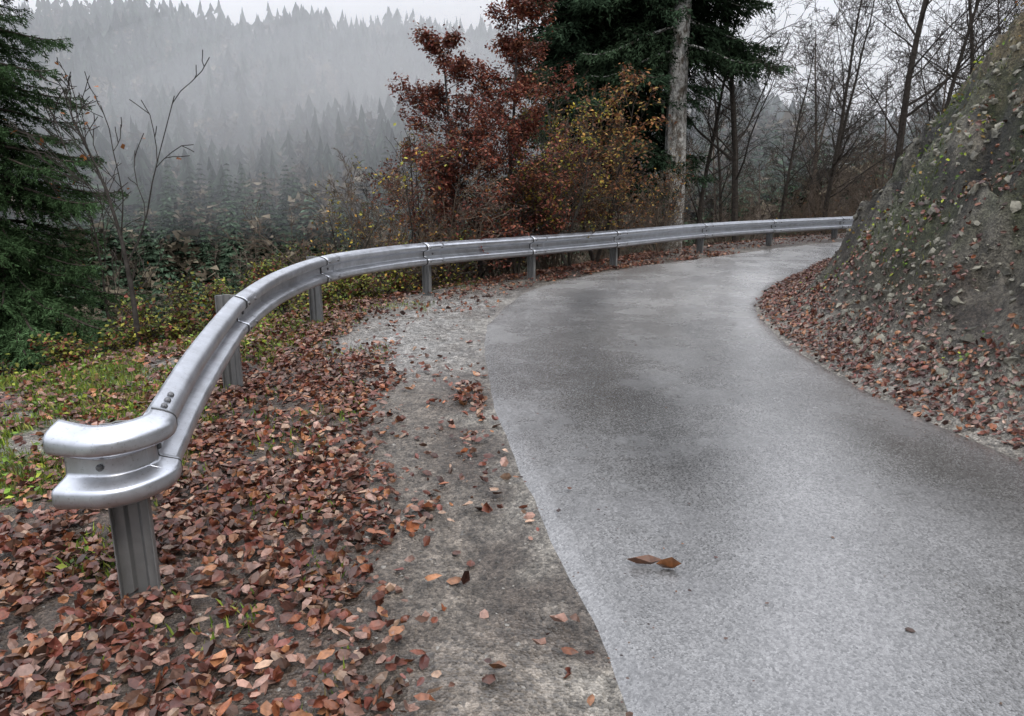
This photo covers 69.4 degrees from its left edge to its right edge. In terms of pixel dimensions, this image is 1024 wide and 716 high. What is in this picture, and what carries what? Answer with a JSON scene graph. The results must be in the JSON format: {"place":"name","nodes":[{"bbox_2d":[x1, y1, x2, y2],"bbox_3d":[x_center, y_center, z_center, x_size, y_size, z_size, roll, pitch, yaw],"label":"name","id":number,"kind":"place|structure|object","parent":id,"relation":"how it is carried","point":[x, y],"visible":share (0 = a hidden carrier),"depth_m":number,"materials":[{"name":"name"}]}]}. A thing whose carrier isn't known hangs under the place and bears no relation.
{"place":"outdoors","nodes":[
{"label":"outdoors","id":0,"kind":"place"},
{"bbox_2d":[0,353,36,376],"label":"bramble bush","id":1,"kind":"object","parent":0,"point":[7,372],"visible":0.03,"depth_m":7.70,"materials":[{"name":"green plant"}]},
{"bbox_2d":[0,0,1022,124],"label":"sky","id":2,"kind":"structure","parent":0,"point":[469,11],"materials":[{"name":"white"}]},
{"bbox_2d":[0,11,1023,715],"bbox_3d":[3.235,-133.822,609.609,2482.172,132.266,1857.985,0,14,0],"label":"ground","id":3,"kind":"structure","parent":0,"point":[462,637],"depth_m":4.40,"materials":[{"name":"soil"}]},
{"bbox_2d":[0,0,152,375],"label":"spruce tree","id":4,"kind":"object","parent":3,"relation":"on","point":[22,309],"visible":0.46,"depth_m":8.59,"materials":[{"name":"green plant"}]},
{"bbox_2d":[27,308,148,371],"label":"bramble bush","id":5,"kind":"object","parent":3,"relation":"on","point":[67,350],"visible":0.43,"depth_m":7.93,"materials":[{"name":"green plant"}]},
{"bbox_2d":[39,162,165,349],"bbox_3d":[-5.028,-0.681,9.404,1.281,3.512,1.278,-8,16,-28],"label":"bare sapling","id":6,"kind":"object","parent":3,"relation":"on","point":[98,253],"visible":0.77,"depth_m":9.18,"materials":[{"name":"brown plant"}]},
{"bbox_2d":[4,50,209,346],"bbox_3d":[-4.126,-1.347,7.606,2.292,3.488,1.213,9,17,32],"label":"bare sapling","id":7,"kind":"object","parent":3,"relation":"on","point":[129,280],"visible":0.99,"depth_m":7.63,"materials":[{"name":"brown plant"}]},
{"bbox_2d":[54,279,194,362],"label":"bramble bush","id":8,"kind":"object","parent":3,"relation":"on","point":[165,307],"visible":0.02,"depth_m":13.76,"materials":[{"name":"green plant"}]},
{"bbox_2d":[100,268,212,349],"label":"bramble bush","id":9,"kind":"object","parent":3,"relation":"on","point":[154,331],"visible":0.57,"depth_m":8.24,"materials":[{"name":"green plant"}]},
{"bbox_2d":[120,282,276,349],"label":"bramble bush","id":10,"kind":"object","parent":3,"relation":"on","point":[162,309],"visible":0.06,"depth_m":9.16,"materials":[{"name":"green plant"}]},
{"bbox_2d":[160,275,283,341],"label":"bramble bush","id":11,"kind":"object","parent":3,"relation":"on","point":[213,288],"visible":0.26,"depth_m":8.75,"materials":[{"name":"green plant"}]},
{"bbox_2d":[223,240,347,317],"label":"bramble bush","id":12,"kind":"object","parent":3,"relation":"on","point":[307,249],"visible":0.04,"depth_m":13.26,"materials":[{"name":"green plant"}]},
{"bbox_2d":[230,253,343,314],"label":"bramble bush","id":13,"kind":"object","parent":3,"relation":"on","point":[328,292],"visible":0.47,"depth_m":9.73,"materials":[{"name":"green plant"}]},
{"bbox_2d":[204,260,380,324],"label":"bramble bush","id":14,"kind":"object","parent":3,"relation":"on","point":[296,299],"visible":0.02,"depth_m":12.38,"materials":[{"name":"green plant"}]},
{"bbox_2d":[234,250,356,316],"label":"bramble bush","id":15,"kind":"object","parent":3,"relation":"on","point":[305,295],"visible":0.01,"depth_m":11.05,"materials":[{"name":"green plant"}]},
{"bbox_2d":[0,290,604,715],"bbox_3d":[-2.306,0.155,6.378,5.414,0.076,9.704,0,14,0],"label":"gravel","id":16,"kind":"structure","parent":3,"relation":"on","point":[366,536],"depth_m":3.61,"materials":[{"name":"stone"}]},
{"bbox_2d":[211,148,471,308],"bbox_3d":[-2.408,-1.747,11.368,1.824,2.804,3.827,11,18,37],"label":"bare shrub","id":17,"kind":"object","parent":3,"relation":"on","point":[291,225],"visible":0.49,"depth_m":10.74,"materials":[{"name":"brown plant"}]},
{"bbox_2d":[306,167,398,301],"bbox_3d":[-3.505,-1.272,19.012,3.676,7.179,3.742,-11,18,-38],"label":"shrub","id":18,"kind":"object","parent":3,"relation":"on","point":[363,190],"visible":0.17,"depth_m":18.33,"materials":[{"name":"plant"}]},
{"bbox_2d":[326,273,388,301],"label":"bramble bush","id":19,"kind":"object","parent":3,"relation":"on","point":[354,287],"visible":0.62,"depth_m":10.20,"materials":[{"name":"green plant"}]},
{"bbox_2d":[294,181,421,299],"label":"yellow leaf shrub","id":20,"kind":"object","parent":3,"relation":"on","point":[386,275],"visible":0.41,"depth_m":10.79,"materials":[{"name":"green plant"}]},
{"bbox_2d":[307,167,448,291],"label":"bare shrub","id":21,"kind":"object","parent":3,"relation":"on","point":[367,230],"visible":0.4,"depth_m":11.68,"materials":[{"name":"brown plant"}]},
{"bbox_2d":[312,123,481,294],"bbox_3d":[-1.592,-1.735,12.274,2.624,3.882,4.651,-6,15,-24],"label":"yellow leaf shrub","id":22,"kind":"object","parent":3,"relation":"on","point":[404,180],"visible":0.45,"depth_m":11.40,"materials":[{"name":"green plant"}]},
{"bbox_2d":[375,233,464,294],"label":"bramble bush","id":23,"kind":"object","parent":3,"relation":"on","point":[397,285],"visible":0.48,"depth_m":11.06,"materials":[{"name":"green plant"}]},
{"bbox_2d":[0,232,845,715],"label":"fallen leaves","id":24,"kind":"object","parent":3,"relation":"on","point":[48,646],"visible":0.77,"depth_m":3.44,"materials":[{"name":"brown plant"}]},
{"bbox_2d":[380,225,466,292],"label":"rusty leaf shrub","id":25,"kind":"object","parent":3,"relation":"on","point":[431,267],"visible":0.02,"depth_m":12.56,"materials":[{"name":"brown plant"}]},
{"bbox_2d":[10,101,852,327],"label":"distant bare woods","id":26,"kind":"object","parent":3,"relation":"on","point":[275,172],"visible":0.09,"depth_m":123.84,"materials":[{"name":"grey plant"}]},
{"bbox_2d":[346,118,526,289],"bbox_3d":[-0.934,-2.181,11.479,2.275,3.066,2.658,8,16,28],"label":"bare shrub","id":27,"kind":"object","parent":3,"relation":"on","point":[453,210],"visible":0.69,"depth_m":11.57,"materials":[{"name":"brown plant"}]},
{"bbox_2d":[380,133,494,284],"bbox_3d":[-1.408,-2.027,14.498,2.531,4.583,2.375,0,14,0],"label":"copper beech tree","id":28,"kind":"object","parent":3,"relation":"on","point":[405,147],"visible":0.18,"depth_m":14.09,"materials":[{"name":"plant"}]},
{"bbox_2d":[407,228,475,289],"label":"yellow leaf shrub","id":29,"kind":"object","parent":3,"relation":"on","point":[458,272],"visible":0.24,"depth_m":12.14,"materials":[{"name":"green plant"}]},
{"bbox_2d":[384,186,507,294],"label":"bare shrub","id":30,"kind":"object","parent":3,"relation":"on","point":[451,236],"visible":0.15,"depth_m":12.47,"materials":[{"name":"brown plant"}]},
{"bbox_2d":[42,216,853,599],"bbox_3d":[2.327,-1.559,12.371,4.156,1.232,20.986,9,17,31],"label":"guardrail","id":31,"kind":"object","parent":3,"relation":"on","point":[122,472],"visible":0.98,"depth_m":4.00,"materials":[{"name":"metal"}]},
{"bbox_2d":[355,20,565,278],"bbox_3d":[-1.018,-3.087,12.780,3.609,4.989,3.094,10,17,35],"label":"copper beech tree","id":32,"kind":"object","parent":3,"relation":"on","point":[436,94],"visible":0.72,"depth_m":12.32,"materials":[{"name":"red plant"}]},
{"bbox_2d":[385,173,555,281],"bbox_3d":[-0.515,-2.056,13.750,1.744,2.682,3.660,10,17,34],"label":"bare shrub","id":33,"kind":"object","parent":3,"relation":"on","point":[469,226],"visible":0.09,"depth_m":13.21,"materials":[{"name":"brown plant"}]},
{"bbox_2d":[0,0,941,349],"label":"distant conifer forest","id":34,"kind":"object","parent":3,"relation":"on","point":[306,74],"visible":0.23,"depth_m":170.91,"materials":[{"name":"grey plant"}]},
{"bbox_2d":[422,217,526,280],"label":"bare shrub","id":35,"kind":"object","parent":3,"relation":"on","point":[485,268],"visible":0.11,"depth_m":13.82,"materials":[{"name":"brown plant"}]},
{"bbox_2d":[410,88,552,279],"bbox_3d":[-0.576,-2.622,12.444,2.513,3.661,2.597,3,14,11],"label":"copper beech tree","id":36,"kind":"object","parent":3,"relation":"on","point":[462,114],"visible":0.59,"depth_m":12.38,"materials":[{"name":"red plant"}]},
{"bbox_2d":[465,231,526,278],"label":"bare shrub","id":37,"kind":"object","parent":3,"relation":"on","point":[502,269],"visible":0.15,"depth_m":13.38,"materials":[{"name":"brown plant"}]},
{"bbox_2d":[460,224,532,278],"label":"bare shrub","id":38,"kind":"object","parent":3,"relation":"on","point":[495,264],"visible":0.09,"depth_m":13.74,"materials":[{"name":"brown plant"}]},
{"bbox_2d":[489,193,525,273],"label":"yellow leaf shrub","id":39,"kind":"object","parent":3,"relation":"on","point":[514,267],"visible":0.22,"depth_m":12.91,"materials":[{"name":"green plant"}]},
{"bbox_2d":[413,0,603,274],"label":"copper beech tree","id":40,"kind":"object","parent":3,"relation":"on","point":[515,48],"visible":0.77,"depth_m":12.56,"materials":[{"name":"brown plant"}]},
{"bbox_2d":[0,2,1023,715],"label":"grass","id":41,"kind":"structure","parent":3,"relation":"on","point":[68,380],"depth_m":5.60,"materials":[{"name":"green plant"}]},
{"bbox_2d":[483,134,561,268],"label":"rusty leaf shrub","id":42,"kind":"object","parent":3,"relation":"on","point":[521,203],"visible":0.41,"depth_m":12.56,"materials":[{"name":"brown plant"}]},
{"bbox_2d":[473,109,600,271],"bbox_3d":[0.341,-3.005,13.837,2.283,3.076,2.666,-2,14,-7],"label":"bare shrub","id":43,"kind":"object","parent":3,"relation":"on","point":[545,262],"visible":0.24,"depth_m":13.23,"materials":[{"name":"brown plant"}]},
{"bbox_2d":[476,61,605,266],"bbox_3d":[0.778,-3.818,16.787,2.548,5.812,2.855,-8,16,-28],"label":"bare tree","id":44,"kind":"object","parent":3,"relation":"on","point":[563,101],"visible":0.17,"depth_m":16.26,"materials":[{"name":"brown plant"}]},
{"bbox_2d":[480,135,611,270],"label":"bare shrub","id":45,"kind":"object","parent":3,"relation":"on","point":[593,179],"visible":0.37,"depth_m":13.03,"materials":[{"name":"brown plant"}]},
{"bbox_2d":[525,219,583,268],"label":"bare shrub","id":46,"kind":"object","parent":3,"relation":"on","point":[541,266],"visible":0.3,"depth_m":13.89,"materials":[{"name":"brown plant"}]},
{"bbox_2d":[511,99,629,265],"bbox_3d":[0.868,-2.810,12.472,1.670,2.982,2.698,-6,15,-21],"label":"yellow leaf shrub","id":47,"kind":"object","parent":3,"relation":"on","point":[583,136],"visible":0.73,"depth_m":12.54,"materials":[{"name":"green plant"}]},
{"bbox_2d":[538,161,618,265],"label":"bare shrub","id":48,"kind":"object","parent":3,"relation":"on","point":[600,206],"visible":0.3,"depth_m":14.15,"materials":[{"name":"brown plant"}]},
{"bbox_2d":[498,159,675,268],"bbox_3d":[1.334,-2.677,15.455,3.945,2.890,1.880,-7,16,-27],"label":"bare shrub","id":49,"kind":"object","parent":3,"relation":"on","point":[649,225],"visible":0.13,"depth_m":15.66,"materials":[{"name":"brown plant"}]},
{"bbox_2d":[504,62,676,262],"bbox_3d":[1.137,-3.433,13.324,2.468,3.778,3.341,-4,15,-15],"label":"rusty leaf shrub","id":50,"kind":"object","parent":3,"relation":"on","point":[609,153],"visible":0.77,"depth_m":12.87,"materials":[{"name":"brown plant"}]},
{"bbox_2d":[542,138,661,255],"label":"rusty leaf shrub","id":51,"kind":"object","parent":3,"relation":"on","point":[618,225],"visible":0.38,"depth_m":14.74,"materials":[{"name":"brown plant"}]},
{"bbox_2d":[490,0,724,260],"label":"spruce tree","id":52,"kind":"object","parent":3,"relation":"on","point":[573,29],"visible":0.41,"depth_m":17.27,"materials":[{"name":"green plant"}]},
{"bbox_2d":[562,188,676,260],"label":"bare shrub","id":53,"kind":"object","parent":3,"relation":"on","point":[620,247],"visible":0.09,"depth_m":17.27,"materials":[{"name":"brown plant"}]},
{"bbox_2d":[594,216,671,255],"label":"bare shrub","id":54,"kind":"object","parent":3,"relation":"on","point":[629,249],"visible":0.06,"depth_m":17.98,"materials":[{"name":"brown plant"}]},
{"bbox_2d":[592,129,698,254],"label":"bare shrub","id":55,"kind":"object","parent":3,"relation":"on","point":[669,174],"visible":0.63,"depth_m":15.49,"materials":[{"name":"brown plant"}]},
{"bbox_2d":[623,209,689,253],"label":"bare shrub","id":56,"kind":"object","parent":3,"relation":"on","point":[658,244],"visible":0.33,"depth_m":17.16,"materials":[{"name":"brown plant"}]},
{"bbox_2d":[636,182,691,250],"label":"bare shrub","id":57,"kind":"object","parent":3,"relation":"on","point":[669,222],"visible":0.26,"depth_m":17.11,"materials":[{"name":"brown plant"}]},
{"bbox_2d":[641,158,694,250],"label":"rusty leaf shrub","id":58,"kind":"object","parent":3,"relation":"on","point":[672,204],"visible":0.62,"depth_m":16.59,"materials":[{"name":"brown plant"}]},
{"bbox_2d":[576,0,795,250],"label":"spruce tree","id":59,"kind":"object","parent":3,"relation":"on","point":[714,40],"visible":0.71,"depth_m":17.20,"materials":[{"name":"green plant"}]},
{"bbox_2d":[637,23,766,245],"bbox_3d":[6.264,-6.097,23.762,4.567,9.299,4.077,11,18,37],"label":"bare tree","id":60,"kind":"object","parent":3,"relation":"on","point":[721,189],"visible":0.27,"depth_m":23.39,"materials":[{"name":"brown plant"}]},
{"bbox_2d":[601,0,848,242],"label":"bare tree","id":61,"kind":"object","parent":3,"relation":"on","point":[735,176],"visible":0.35,"depth_m":18.62,"materials":[{"name":"brown plant"}]},
{"bbox_2d":[689,204,762,245],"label":"bare shrub","id":62,"kind":"object","parent":3,"relation":"on","point":[720,221],"visible":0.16,"depth_m":19.96,"materials":[{"name":"brown plant"}]},
{"bbox_2d":[460,1,1001,282],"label":"distant bare woods","id":63,"kind":"object","parent":3,"relation":"on","point":[885,142],"visible":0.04,"depth_m":26.38,"materials":[{"name":"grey plant"}]},
{"bbox_2d":[651,0,812,246],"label":"bare tree","id":64,"kind":"object","parent":3,"relation":"on","point":[702,193],"visible":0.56,"depth_m":19.00,"materials":[{"name":"brown plant"}]},
{"bbox_2d":[704,180,768,245],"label":"bare shrub","id":65,"kind":"object","parent":3,"relation":"on","point":[721,213],"visible":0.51,"depth_m":19.61,"materials":[{"name":"brown plant"}]},
{"bbox_2d":[719,12,859,237],"bbox_3d":[8.209,-6.069,20.923,3.799,6.915,3.609,-4,15,-16],"label":"bare tree","id":66,"kind":"object","parent":3,"relation":"on","point":[786,186],"visible":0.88,"depth_m":20.74,"materials":[{"name":"brown plant"}]},
{"bbox_2d":[774,208,814,237],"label":"bare shrub","id":67,"kind":"object","parent":3,"relation":"on","point":[795,232],"visible":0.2,"depth_m":21.42,"materials":[{"name":"brown plant"}]},
{"bbox_2d":[743,182,847,239],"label":"bare shrub","id":68,"kind":"object","parent":3,"relation":"on","point":[788,211],"visible":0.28,"depth_m":22.32,"materials":[{"name":"brown plant"}]},
{"bbox_2d":[753,198,846,239],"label":"bare shrub","id":69,"kind":"object","parent":3,"relation":"on","point":[801,217],"visible":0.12,"depth_m":22.68,"materials":[{"name":"brown plant"}]},
{"bbox_2d":[779,191,824,237],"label":"bare shrub","id":70,"kind":"object","parent":3,"relation":"on","point":[798,215],"visible":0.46,"depth_m":21.49,"materials":[{"name":"brown plant"}]},
{"bbox_2d":[776,184,854,234],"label":"bare shrub","id":71,"kind":"object","parent":3,"relation":"on","point":[820,210],"visible":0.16,"depth_m":22.62,"materials":[{"name":"brown plant"}]},
{"bbox_2d":[784,169,853,234],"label":"bare shrub","id":72,"kind":"object","parent":3,"relation":"on","point":[816,205],"visible":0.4,"depth_m":21.98,"materials":[{"name":"brown plant"}]},
{"bbox_2d":[789,192,853,233],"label":"bare shrub","id":73,"kind":"object","parent":3,"relation":"on","point":[823,212],"visible":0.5,"depth_m":21.10,"materials":[{"name":"brown plant"}]},
{"bbox_2d":[804,197,856,234],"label":"bare shrub","id":74,"kind":"object","parent":3,"relation":"on","point":[829,213],"visible":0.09,"depth_m":22.37,"materials":[{"name":"brown plant"}]},
{"bbox_2d":[846,185,870,228],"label":"bare shrub","id":75,"kind":"object","parent":3,"relation":"on","point":[851,202],"visible":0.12,"depth_m":23.98,"materials":[{"name":"brown plant"}]},
{"bbox_2d":[827,162,891,216],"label":"bare shrub","id":76,"kind":"object","parent":3,"relation":"on","point":[852,194],"visible":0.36,"depth_m":21.86,"materials":[{"name":"brown plant"}]},
{"bbox_2d":[772,0,951,217],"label":"bare tree","id":77,"kind":"object","parent":3,"relation":"on","point":[852,25],"visible":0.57,"depth_m":23.47,"materials":[{"name":"brown plant"}]},
{"bbox_2d":[778,0,964,234],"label":"bare tree","id":78,"kind":"object","parent":3,"relation":"on","point":[830,180],"visible":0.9,"depth_m":20.75,"materials":[{"name":"brown plant"}]},
{"bbox_2d":[858,142,891,200],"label":"bare shrub","id":79,"kind":"object","parent":3,"relation":"on","point":[874,172],"visible":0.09,"depth_m":22.91,"materials":[{"name":"brown plant"}]},
{"bbox_2d":[862,149,891,196],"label":"bare shrub","id":80,"kind":"object","parent":3,"relation":"on","point":[876,175],"visible":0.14,"depth_m":23.53,"materials":[{"name":"brown plant"}]},
{"bbox_2d":[754,83,1023,460],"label":"fallen leaves","id":81,"kind":"object","parent":3,"relation":"on","point":[794,278],"visible":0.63,"depth_m":6.30,"materials":[{"name":"brown plant"}]},
{"bbox_2d":[784,14,1023,412],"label":"bank stones","id":82,"kind":"object","parent":3,"relation":"on","point":[1015,206],"visible":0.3,"depth_m":6.60,"materials":[{"name":"grey stone"}]},
{"bbox_2d":[832,0,1020,176],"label":"bare tree","id":83,"kind":"object","parent":3,"relation":"on","point":[910,70],"visible":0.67,"depth_m":21.03,"materials":[{"name":"brown plant"}]},
{"bbox_2d":[854,0,1020,145],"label":"bare tree","id":84,"kind":"object","parent":3,"relation":"on","point":[951,85],"visible":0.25,"depth_m":22.59,"materials":[{"name":"brown plant"}]},
{"bbox_2d":[853,0,1023,117],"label":"bare tree","id":85,"kind":"object","parent":3,"relation":"on","point":[937,76],"visible":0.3,"depth_m":25.30,"materials":[{"name":"brown plant"}]},
{"bbox_2d":[897,0,1020,121],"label":"bare tree","id":86,"kind":"object","parent":3,"relation":"on","point":[960,69],"visible":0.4,"depth_m":16.03,"materials":[{"name":"brown plant"}]},
{"bbox_2d":[911,0,1021,132],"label":"bare tree","id":87,"kind":"object","parent":3,"relation":"on","point":[998,21],"visible":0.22,"depth_m":17.15,"materials":[{"name":"brown plant"}]},
{"bbox_2d":[918,0,1023,97],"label":"bare tree","id":88,"kind":"object","parent":3,"relation":"on","point":[984,17],"visible":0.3,"depth_m":15.38,"materials":[{"name":"brown plant"}]},
{"bbox_2d":[983,8,1018,41],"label":"bare tree","id":89,"kind":"object","parent":3,"relation":"on","point":[1005,25],"visible":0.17,"depth_m":13.86,"materials":[{"name":"brown plant"}]},
{"bbox_2d":[1009,0,1023,15],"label":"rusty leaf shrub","id":90,"kind":"object","parent":3,"relation":"on","point":[1017,5],"visible":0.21,"depth_m":12.21,"materials":[{"name":"plant"}]},
{"bbox_2d":[484,241,1023,715],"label":"asphalt road","id":91,"kind":"structure","parent":0,"point":[798,451],"depth_m":3.81,"materials":[{"name":"grey asphalt"}]},
{"bbox_2d":[627,555,680,567],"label":"curled leaf","id":92,"kind":"object","parent":91,"relation":"on","point":[671,562],"visible":1,"depth_m":3.22,"materials":[{"name":"brown plant"}]},
{"bbox_2d":[488,246,1010,715],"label":"road debris","id":93,"kind":"object","parent":91,"relation":"on","point":[909,629],"visible":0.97,"depth_m":3.17,"materials":[{"name":"brown plant"}]}
]}

